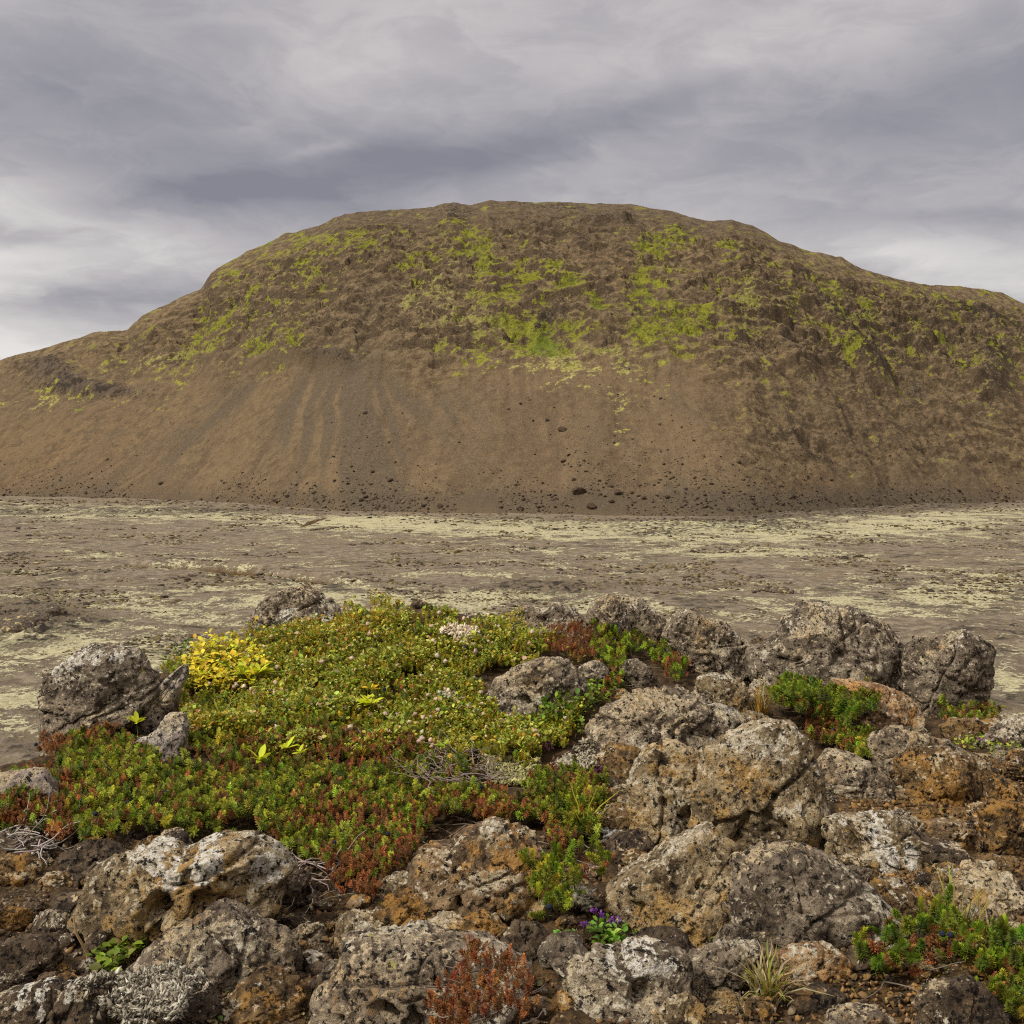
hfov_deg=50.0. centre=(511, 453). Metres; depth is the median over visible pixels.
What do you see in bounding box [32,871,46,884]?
rubble rock
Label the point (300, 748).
willow shoot
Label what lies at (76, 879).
stone
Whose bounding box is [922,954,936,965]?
stone
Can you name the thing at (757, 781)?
boulder
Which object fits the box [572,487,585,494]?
fallen boulder
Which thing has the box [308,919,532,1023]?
boulder
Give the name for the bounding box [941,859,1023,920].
rubble rock
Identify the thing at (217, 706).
grass tuft
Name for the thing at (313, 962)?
stone
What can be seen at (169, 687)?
boulder
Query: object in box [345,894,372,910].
stone
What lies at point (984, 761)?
rubble rock
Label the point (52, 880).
stone
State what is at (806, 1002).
boulder
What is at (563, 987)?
rubble rock
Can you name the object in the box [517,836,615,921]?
crowberry bush
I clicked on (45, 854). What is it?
stone
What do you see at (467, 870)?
boulder
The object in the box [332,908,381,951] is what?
rubble rock
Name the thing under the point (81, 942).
dry stalk
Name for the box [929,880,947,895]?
rubble rock
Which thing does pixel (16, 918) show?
rubble rock
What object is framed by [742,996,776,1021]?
stone
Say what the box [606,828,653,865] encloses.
rubble rock
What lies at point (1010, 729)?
boulder
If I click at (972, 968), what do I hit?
stone
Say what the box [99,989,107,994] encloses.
rubble rock
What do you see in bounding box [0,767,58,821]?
boulder
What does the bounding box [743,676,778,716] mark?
grass tuft
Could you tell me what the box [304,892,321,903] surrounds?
stone
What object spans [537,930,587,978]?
rubble rock
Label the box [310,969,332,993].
stone
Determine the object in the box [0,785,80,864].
dead twig
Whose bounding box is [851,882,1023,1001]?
crowberry bush
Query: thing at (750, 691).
rubble rock
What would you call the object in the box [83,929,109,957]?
stone
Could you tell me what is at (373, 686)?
willow shoot
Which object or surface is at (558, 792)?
crowberry bush
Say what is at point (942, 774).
boulder
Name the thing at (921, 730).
rubble rock
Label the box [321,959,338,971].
rubble rock
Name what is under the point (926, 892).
stone
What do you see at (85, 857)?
rubble rock
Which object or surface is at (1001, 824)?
boulder
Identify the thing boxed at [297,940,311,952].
stone
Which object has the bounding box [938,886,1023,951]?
grass tuft
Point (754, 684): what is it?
rubble rock
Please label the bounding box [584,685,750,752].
boulder
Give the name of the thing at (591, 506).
fallen boulder
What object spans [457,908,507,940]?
rubble rock
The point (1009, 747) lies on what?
rubble rock
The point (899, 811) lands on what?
rubble rock
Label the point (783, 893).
boulder
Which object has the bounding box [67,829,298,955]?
boulder
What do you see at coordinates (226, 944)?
boulder
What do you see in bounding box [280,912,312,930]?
rubble rock
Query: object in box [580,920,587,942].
flower
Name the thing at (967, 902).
rubble rock
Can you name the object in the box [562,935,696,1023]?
boulder
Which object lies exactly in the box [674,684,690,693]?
boulder
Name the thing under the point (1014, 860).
stone
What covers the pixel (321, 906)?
stone
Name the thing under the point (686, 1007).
boulder
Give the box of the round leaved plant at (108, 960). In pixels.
[85,935,149,972]
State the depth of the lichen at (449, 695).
2.81 m
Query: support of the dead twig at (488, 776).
on the ground at (560, 750)
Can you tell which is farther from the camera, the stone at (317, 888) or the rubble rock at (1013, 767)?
the rubble rock at (1013, 767)
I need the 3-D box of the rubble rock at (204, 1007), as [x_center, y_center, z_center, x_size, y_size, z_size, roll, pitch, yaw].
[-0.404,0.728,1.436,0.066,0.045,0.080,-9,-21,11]
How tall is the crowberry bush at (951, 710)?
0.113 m
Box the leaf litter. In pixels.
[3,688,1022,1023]
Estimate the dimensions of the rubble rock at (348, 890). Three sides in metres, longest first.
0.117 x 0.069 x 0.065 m
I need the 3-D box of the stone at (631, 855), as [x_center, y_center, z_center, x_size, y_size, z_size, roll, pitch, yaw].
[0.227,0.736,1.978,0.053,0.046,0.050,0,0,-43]
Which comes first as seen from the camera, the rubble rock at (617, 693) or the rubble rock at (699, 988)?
the rubble rock at (699, 988)
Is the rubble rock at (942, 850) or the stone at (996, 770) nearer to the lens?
the rubble rock at (942, 850)
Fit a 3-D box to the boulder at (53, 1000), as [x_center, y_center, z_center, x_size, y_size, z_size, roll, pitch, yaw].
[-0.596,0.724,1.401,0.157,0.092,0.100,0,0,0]
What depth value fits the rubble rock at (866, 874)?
1.90 m
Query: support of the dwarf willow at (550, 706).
on the ground at (560, 750)
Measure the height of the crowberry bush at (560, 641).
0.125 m
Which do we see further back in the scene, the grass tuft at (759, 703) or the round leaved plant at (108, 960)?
the grass tuft at (759, 703)
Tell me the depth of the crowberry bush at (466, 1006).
1.18 m
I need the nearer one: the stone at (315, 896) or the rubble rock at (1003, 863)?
the stone at (315, 896)
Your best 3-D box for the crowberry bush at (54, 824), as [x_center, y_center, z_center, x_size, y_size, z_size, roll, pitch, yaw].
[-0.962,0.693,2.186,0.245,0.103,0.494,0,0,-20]
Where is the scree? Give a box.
[0,345,1023,516]
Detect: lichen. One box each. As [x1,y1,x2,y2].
[0,818,54,853]
[73,956,207,1023]
[433,688,479,714]
[439,621,482,642]
[478,753,541,785]
[550,737,599,771]
[569,881,599,914]
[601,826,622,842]
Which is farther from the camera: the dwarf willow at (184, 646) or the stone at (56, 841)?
the dwarf willow at (184, 646)
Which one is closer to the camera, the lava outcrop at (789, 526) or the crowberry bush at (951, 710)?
the crowberry bush at (951, 710)
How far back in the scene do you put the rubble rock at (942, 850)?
1.97 m
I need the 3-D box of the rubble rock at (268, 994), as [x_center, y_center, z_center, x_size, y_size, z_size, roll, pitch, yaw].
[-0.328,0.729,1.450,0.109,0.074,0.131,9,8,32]
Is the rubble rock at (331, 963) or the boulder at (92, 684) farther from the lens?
the boulder at (92, 684)
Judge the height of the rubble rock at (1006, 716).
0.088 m
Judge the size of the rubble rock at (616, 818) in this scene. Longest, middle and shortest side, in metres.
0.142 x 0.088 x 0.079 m
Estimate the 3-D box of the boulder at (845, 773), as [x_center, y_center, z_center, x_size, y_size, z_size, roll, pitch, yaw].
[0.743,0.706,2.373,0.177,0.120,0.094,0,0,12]
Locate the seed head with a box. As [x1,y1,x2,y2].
[172,609,566,747]
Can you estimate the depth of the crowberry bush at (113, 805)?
2.14 m
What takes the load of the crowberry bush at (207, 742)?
on the ground at (560, 750)
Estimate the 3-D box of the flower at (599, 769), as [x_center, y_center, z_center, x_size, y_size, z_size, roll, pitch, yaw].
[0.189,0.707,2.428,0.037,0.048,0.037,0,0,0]
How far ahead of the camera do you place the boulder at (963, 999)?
1.38 m
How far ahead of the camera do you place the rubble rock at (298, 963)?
1.57 m
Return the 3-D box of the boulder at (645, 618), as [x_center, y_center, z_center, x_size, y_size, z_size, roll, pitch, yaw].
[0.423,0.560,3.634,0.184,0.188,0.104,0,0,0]
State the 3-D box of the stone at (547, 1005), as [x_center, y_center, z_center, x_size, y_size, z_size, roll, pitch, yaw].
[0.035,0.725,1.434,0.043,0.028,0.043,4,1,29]
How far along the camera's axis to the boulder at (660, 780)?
2.08 m
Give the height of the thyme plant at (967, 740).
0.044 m
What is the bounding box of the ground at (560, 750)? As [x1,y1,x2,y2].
[0,608,1023,1023]
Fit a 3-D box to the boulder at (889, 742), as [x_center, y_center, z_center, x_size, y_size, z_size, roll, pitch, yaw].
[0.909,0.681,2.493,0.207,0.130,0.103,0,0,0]
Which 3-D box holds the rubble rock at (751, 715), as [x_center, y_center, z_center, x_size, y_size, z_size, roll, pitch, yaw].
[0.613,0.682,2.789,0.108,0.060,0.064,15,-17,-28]
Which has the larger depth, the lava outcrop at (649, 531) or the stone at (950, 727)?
the lava outcrop at (649, 531)
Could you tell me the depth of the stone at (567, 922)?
1.69 m
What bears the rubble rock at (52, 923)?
on the ground at (560, 750)
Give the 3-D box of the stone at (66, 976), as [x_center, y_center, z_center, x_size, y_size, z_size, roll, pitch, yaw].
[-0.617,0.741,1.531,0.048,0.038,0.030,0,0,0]
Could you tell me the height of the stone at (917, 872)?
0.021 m
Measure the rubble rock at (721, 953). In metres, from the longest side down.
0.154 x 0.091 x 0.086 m
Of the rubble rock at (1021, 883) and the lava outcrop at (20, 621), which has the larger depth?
the lava outcrop at (20, 621)
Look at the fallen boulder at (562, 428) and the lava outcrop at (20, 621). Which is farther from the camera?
the fallen boulder at (562, 428)
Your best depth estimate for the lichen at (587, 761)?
2.55 m
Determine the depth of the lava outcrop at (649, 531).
286.45 m
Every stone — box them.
[21,898,44,911]
[30,849,52,858]
[37,871,73,891]
[37,971,63,980]
[42,859,53,866]
[49,839,61,845]
[52,891,80,910]
[57,972,78,980]
[58,932,75,950]
[70,874,83,887]
[71,949,82,957]
[74,957,95,974]
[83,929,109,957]
[105,832,129,843]
[129,831,146,839]
[291,921,325,945]
[294,970,307,979]
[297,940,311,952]
[302,949,332,975]
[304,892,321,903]
[308,885,324,893]
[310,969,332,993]
[314,901,332,911]
[324,921,335,931]
[336,891,343,898]
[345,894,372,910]
[407,599,433,609]
[462,611,484,618]
[528,995,555,1019]
[536,988,548,995]
[552,990,574,1012]
[555,915,577,929]
[559,978,565,985]
[576,929,592,942]
[578,660,608,690]
[587,919,606,934]
[588,865,601,876]
[601,867,620,881]
[604,894,608,909]
[618,658,658,688]
[621,848,646,865]
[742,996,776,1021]
[751,967,774,980]
[845,945,877,973]
[859,1000,878,1007]
[880,942,893,950]
[887,949,907,971]
[889,995,902,1005]
[894,785,907,800]
[907,960,938,981]
[912,885,934,901]
[913,869,926,875]
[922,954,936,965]
[938,717,988,739]
[945,966,970,977]
[957,950,999,978]
[992,768,1000,773]
[999,855,1020,870]
[1007,921,1023,930]
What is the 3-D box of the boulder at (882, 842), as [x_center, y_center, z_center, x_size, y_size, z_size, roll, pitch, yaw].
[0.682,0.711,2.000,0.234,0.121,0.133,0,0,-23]
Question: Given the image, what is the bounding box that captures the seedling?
[553,928,575,932]
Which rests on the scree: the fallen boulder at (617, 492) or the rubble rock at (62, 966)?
the fallen boulder at (617, 492)
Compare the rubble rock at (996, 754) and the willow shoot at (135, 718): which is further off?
the willow shoot at (135, 718)
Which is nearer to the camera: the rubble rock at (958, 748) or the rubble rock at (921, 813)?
the rubble rock at (921, 813)
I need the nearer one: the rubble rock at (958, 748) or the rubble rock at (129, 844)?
the rubble rock at (129, 844)
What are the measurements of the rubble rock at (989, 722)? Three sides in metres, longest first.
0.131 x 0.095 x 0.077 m
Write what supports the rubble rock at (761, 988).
on the ground at (560, 750)
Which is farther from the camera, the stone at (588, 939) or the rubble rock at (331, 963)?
the stone at (588, 939)
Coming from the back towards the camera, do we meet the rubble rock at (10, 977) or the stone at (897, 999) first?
the rubble rock at (10, 977)
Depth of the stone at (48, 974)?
1.53 m
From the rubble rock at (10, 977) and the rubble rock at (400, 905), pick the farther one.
the rubble rock at (400, 905)
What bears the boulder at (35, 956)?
on the ground at (560, 750)
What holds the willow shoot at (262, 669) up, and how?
on the moss
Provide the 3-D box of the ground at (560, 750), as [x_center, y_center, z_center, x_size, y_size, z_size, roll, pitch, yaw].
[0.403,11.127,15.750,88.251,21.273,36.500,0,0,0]
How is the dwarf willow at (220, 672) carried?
on the ground at (560, 750)
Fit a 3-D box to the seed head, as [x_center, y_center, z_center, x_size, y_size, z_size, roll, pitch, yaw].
[-0.414,0.576,3.009,1.100,0.211,0.941,0,0,0]
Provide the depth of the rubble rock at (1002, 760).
2.52 m
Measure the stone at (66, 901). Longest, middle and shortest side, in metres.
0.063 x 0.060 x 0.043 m
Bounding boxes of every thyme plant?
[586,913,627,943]
[952,732,1021,753]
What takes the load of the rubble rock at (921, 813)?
on the ground at (560, 750)
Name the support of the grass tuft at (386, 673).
on the ground at (560, 750)
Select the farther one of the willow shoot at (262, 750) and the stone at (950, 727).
the stone at (950, 727)
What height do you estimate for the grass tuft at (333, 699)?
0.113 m
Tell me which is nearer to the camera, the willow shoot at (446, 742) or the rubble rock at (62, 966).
the rubble rock at (62, 966)
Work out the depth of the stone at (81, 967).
1.57 m
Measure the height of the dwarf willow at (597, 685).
0.101 m
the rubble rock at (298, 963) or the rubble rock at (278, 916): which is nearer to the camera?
the rubble rock at (298, 963)
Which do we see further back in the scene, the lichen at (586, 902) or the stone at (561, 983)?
the lichen at (586, 902)
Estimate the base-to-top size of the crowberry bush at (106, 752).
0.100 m
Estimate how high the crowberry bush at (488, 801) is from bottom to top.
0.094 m
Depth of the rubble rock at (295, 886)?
1.80 m
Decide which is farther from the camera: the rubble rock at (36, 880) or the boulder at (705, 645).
the boulder at (705, 645)
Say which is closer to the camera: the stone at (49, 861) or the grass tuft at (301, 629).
the stone at (49, 861)
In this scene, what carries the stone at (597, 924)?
on the ground at (560, 750)
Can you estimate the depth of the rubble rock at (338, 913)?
1.75 m
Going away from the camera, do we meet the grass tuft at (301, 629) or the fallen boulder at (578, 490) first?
the grass tuft at (301, 629)
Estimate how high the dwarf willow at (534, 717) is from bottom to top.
0.089 m
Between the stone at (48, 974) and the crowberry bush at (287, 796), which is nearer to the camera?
the stone at (48, 974)
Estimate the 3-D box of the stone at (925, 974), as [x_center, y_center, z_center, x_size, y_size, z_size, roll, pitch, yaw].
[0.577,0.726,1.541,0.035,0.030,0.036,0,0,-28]
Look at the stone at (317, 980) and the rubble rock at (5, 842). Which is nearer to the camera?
the stone at (317, 980)
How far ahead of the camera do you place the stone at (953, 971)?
1.52 m
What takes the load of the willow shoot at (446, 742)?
on the ground at (560, 750)
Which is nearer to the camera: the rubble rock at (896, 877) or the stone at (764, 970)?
the stone at (764, 970)
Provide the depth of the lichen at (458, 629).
3.16 m
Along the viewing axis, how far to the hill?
518.20 m
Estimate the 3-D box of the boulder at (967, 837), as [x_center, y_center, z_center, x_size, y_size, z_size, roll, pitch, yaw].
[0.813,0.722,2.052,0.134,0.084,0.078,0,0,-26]
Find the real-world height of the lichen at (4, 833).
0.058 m
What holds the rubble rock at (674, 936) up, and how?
on the ground at (560, 750)
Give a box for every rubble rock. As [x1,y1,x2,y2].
[0,836,31,852]
[0,905,32,933]
[0,968,33,991]
[31,909,71,939]
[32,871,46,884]
[53,961,76,973]
[57,838,127,878]
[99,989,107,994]
[122,838,138,850]
[133,835,159,848]
[160,827,192,844]
[176,992,222,1023]
[219,964,307,1023]
[273,911,281,923]
[279,868,311,912]
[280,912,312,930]
[294,947,303,971]
[312,942,335,957]
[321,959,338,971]
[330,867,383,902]
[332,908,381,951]
[332,909,351,921]
[370,883,436,926]
[380,870,407,899]
[428,910,463,931]
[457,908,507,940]
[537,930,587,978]
[557,984,565,990]
[593,741,640,778]
[595,775,619,787]
[596,803,629,831]
[603,688,627,699]
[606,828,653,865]
[609,784,626,803]
[628,925,693,950]
[686,938,764,995]
[691,686,697,694]
[694,978,709,1002]
[703,987,744,1015]
[710,923,755,942]
[740,710,768,720]
[746,687,764,704]
[749,678,771,697]
[752,979,773,997]
[762,949,792,979]
[826,790,836,803]
[846,864,872,881]
[869,876,926,919]
[887,875,906,883]
[891,808,910,815]
[899,815,920,826]
[907,806,941,822]
[909,872,933,887]
[912,726,931,735]
[915,831,970,866]
[925,862,959,883]
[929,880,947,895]
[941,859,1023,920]
[943,738,964,750]
[957,750,992,769]
[957,898,989,924]
[960,801,982,832]
[969,852,980,859]
[972,853,1015,876]
[981,718,1001,728]
[981,774,1023,801]
[989,744,1002,750]
[989,750,1008,759]
[1000,746,1018,750]
[1000,755,1006,762]
[1001,713,1015,718]
[1002,748,1023,781]
[1018,877,1023,890]
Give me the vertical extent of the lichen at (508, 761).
0.050 m
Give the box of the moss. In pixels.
[159,593,585,774]
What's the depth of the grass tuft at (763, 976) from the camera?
1.49 m
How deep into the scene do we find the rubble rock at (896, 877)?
1.87 m
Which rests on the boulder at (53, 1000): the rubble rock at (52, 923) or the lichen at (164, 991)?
the lichen at (164, 991)
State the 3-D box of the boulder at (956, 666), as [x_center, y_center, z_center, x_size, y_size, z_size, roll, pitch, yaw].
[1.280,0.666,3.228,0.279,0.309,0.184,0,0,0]
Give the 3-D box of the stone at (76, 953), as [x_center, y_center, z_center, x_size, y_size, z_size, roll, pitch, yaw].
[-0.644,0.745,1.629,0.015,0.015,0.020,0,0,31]
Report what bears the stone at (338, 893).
on the ground at (560, 750)
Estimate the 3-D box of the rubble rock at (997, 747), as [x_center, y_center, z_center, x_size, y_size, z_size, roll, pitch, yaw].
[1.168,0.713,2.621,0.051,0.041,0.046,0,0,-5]
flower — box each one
[540,741,553,750]
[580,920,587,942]
[590,763,602,773]
[590,907,597,915]
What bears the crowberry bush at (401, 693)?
on the ground at (560, 750)
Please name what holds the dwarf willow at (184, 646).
on the ground at (560, 750)
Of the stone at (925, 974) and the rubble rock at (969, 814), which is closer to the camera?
the stone at (925, 974)
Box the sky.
[0,0,1023,359]
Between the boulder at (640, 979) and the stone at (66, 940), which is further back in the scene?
the stone at (66, 940)
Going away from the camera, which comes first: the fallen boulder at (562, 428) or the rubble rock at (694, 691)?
the rubble rock at (694, 691)
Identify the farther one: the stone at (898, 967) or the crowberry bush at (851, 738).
the crowberry bush at (851, 738)
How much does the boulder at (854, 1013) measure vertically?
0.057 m
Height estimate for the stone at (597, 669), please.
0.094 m
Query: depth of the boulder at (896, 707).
2.86 m
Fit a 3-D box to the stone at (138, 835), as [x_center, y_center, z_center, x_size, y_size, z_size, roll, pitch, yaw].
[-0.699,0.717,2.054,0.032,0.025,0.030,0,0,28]
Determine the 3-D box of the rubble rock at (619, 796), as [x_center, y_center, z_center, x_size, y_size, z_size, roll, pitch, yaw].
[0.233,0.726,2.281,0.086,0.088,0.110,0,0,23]
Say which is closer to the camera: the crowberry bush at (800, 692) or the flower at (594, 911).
the flower at (594, 911)
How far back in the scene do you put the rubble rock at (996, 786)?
2.32 m
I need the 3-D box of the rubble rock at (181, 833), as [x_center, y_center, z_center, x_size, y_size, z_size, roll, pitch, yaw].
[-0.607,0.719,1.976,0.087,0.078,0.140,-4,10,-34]
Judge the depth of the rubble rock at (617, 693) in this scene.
2.92 m
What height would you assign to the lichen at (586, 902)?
0.053 m
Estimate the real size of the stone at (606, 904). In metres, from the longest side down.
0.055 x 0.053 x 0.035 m
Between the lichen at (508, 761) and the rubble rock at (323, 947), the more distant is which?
the lichen at (508, 761)
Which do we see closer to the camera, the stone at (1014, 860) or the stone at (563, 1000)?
the stone at (563, 1000)
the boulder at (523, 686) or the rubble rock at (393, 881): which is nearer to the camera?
the rubble rock at (393, 881)
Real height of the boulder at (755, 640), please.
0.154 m
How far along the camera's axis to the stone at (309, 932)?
1.69 m
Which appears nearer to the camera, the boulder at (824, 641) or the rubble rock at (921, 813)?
the rubble rock at (921, 813)
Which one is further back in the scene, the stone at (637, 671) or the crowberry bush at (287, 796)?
the stone at (637, 671)
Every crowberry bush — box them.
[0,760,89,849]
[34,720,132,757]
[53,721,164,792]
[65,748,253,840]
[188,709,469,793]
[199,621,496,748]
[233,755,486,881]
[307,842,395,905]
[420,930,545,1023]
[442,779,593,865]
[508,754,619,851]
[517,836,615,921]
[542,620,614,665]
[588,616,690,692]
[753,671,881,730]
[802,707,877,760]
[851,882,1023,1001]
[935,694,1004,721]
[974,946,1023,1021]
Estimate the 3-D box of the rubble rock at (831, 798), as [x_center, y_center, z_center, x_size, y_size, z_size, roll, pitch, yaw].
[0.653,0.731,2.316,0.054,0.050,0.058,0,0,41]
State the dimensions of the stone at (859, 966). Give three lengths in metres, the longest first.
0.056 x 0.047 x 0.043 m
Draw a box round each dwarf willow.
[174,638,192,654]
[181,628,271,701]
[514,689,596,736]
[536,683,600,725]
[560,644,624,704]
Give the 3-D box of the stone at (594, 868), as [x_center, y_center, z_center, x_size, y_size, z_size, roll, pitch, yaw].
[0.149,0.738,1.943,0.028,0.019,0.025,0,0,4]
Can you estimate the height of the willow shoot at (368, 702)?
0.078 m
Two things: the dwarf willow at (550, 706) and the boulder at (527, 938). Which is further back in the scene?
the dwarf willow at (550, 706)
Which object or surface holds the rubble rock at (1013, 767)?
on the ground at (560, 750)
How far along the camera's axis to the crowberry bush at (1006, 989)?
1.44 m
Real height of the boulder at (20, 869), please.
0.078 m
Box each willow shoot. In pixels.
[126,710,145,735]
[230,662,250,689]
[245,662,274,680]
[248,744,270,768]
[278,736,296,751]
[292,743,305,774]
[356,693,381,706]
[362,684,379,692]
[434,739,450,764]
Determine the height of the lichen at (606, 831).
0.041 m
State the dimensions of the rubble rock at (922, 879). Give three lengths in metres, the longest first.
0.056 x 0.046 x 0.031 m
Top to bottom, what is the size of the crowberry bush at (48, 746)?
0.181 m
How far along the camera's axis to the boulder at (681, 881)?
1.68 m
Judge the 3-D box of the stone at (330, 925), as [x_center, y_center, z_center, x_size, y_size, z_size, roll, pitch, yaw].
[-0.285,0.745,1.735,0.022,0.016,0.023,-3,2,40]
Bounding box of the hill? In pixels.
[0,200,1023,516]
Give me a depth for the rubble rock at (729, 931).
1.61 m
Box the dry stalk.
[72,915,89,958]
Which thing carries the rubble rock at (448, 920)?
on the ground at (560, 750)
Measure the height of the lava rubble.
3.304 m
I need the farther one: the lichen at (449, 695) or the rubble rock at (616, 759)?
the lichen at (449, 695)
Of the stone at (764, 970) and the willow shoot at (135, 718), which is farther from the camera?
the willow shoot at (135, 718)
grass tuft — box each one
[175,689,247,715]
[281,615,333,637]
[323,686,345,720]
[374,657,399,690]
[564,779,625,841]
[696,937,840,1006]
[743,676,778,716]
[904,861,1017,941]
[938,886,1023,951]
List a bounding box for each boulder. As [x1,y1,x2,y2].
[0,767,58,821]
[0,852,43,888]
[0,933,63,979]
[0,976,108,1023]
[36,643,162,756]
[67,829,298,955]
[110,898,299,997]
[129,664,189,733]
[134,711,189,767]
[244,584,341,639]
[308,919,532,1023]
[407,816,557,926]
[486,656,587,718]
[500,919,549,962]
[514,602,584,636]
[557,426,566,431]
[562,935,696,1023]
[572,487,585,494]
[580,594,633,648]
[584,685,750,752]
[587,503,596,508]
[605,821,740,947]
[613,595,666,649]
[614,489,621,494]
[625,737,698,846]
[653,991,709,1023]
[661,607,752,681]
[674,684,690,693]
[686,717,830,851]
[695,672,749,712]
[727,840,911,954]
[745,599,904,690]
[747,637,764,684]
[773,940,852,985]
[787,982,848,1015]
[817,748,895,802]
[821,809,929,875]
[823,1002,898,1023]
[830,677,924,728]
[865,725,955,777]
[892,745,984,807]
[900,629,996,719]
[911,974,1011,1023]
[917,817,984,853]
[972,716,1023,748]
[974,798,1023,864]
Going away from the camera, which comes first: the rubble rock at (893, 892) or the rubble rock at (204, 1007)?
the rubble rock at (204, 1007)
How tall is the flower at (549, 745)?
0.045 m
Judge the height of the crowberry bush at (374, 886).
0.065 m
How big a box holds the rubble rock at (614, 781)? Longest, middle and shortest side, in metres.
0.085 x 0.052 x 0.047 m
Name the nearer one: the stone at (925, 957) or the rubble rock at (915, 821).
the stone at (925, 957)
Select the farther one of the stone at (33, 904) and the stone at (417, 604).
the stone at (417, 604)
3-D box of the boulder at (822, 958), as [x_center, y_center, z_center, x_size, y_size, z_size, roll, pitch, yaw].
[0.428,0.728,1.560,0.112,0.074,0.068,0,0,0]
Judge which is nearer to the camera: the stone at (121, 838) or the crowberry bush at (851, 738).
the stone at (121, 838)
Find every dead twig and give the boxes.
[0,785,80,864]
[286,830,376,912]
[386,728,524,792]
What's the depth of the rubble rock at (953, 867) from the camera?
1.88 m
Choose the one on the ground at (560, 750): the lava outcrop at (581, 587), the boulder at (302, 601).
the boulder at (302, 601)
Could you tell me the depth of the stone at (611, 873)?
1.91 m
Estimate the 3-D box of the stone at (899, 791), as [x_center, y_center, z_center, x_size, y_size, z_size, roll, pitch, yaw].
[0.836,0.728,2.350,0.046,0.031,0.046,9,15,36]
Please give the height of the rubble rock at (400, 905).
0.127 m
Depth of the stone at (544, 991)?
1.49 m
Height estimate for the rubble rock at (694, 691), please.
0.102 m
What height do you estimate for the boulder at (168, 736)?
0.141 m
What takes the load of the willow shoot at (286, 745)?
on the moss
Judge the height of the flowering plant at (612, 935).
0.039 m
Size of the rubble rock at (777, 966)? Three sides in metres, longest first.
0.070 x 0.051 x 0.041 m
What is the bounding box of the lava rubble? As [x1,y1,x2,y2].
[0,499,1023,718]
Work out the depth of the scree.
408.19 m
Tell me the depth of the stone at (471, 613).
3.55 m
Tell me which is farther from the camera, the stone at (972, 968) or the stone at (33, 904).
the stone at (33, 904)
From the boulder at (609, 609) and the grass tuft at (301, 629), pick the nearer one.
the grass tuft at (301, 629)
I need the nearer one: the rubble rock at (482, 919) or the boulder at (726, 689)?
the rubble rock at (482, 919)
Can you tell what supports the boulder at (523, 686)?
on the ground at (560, 750)
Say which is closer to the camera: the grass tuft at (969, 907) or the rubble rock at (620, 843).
the grass tuft at (969, 907)
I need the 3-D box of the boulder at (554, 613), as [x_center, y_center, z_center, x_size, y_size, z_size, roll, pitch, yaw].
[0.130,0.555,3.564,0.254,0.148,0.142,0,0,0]
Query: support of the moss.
on the ground at (560, 750)
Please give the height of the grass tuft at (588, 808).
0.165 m
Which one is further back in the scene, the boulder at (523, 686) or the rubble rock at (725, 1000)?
the boulder at (523, 686)
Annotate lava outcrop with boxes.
[0,606,67,632]
[545,580,584,588]
[644,529,666,533]
[752,585,793,593]
[772,525,799,527]
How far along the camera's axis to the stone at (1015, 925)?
1.66 m
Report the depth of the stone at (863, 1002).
1.46 m
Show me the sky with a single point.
(147, 146)
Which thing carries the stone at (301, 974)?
on the ground at (560, 750)
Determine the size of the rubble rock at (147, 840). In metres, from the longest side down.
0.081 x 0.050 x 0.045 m
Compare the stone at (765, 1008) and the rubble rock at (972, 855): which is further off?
the rubble rock at (972, 855)
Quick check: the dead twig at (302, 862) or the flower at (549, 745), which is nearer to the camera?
the dead twig at (302, 862)
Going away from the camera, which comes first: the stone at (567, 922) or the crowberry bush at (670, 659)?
the stone at (567, 922)
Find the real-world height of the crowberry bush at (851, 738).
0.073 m

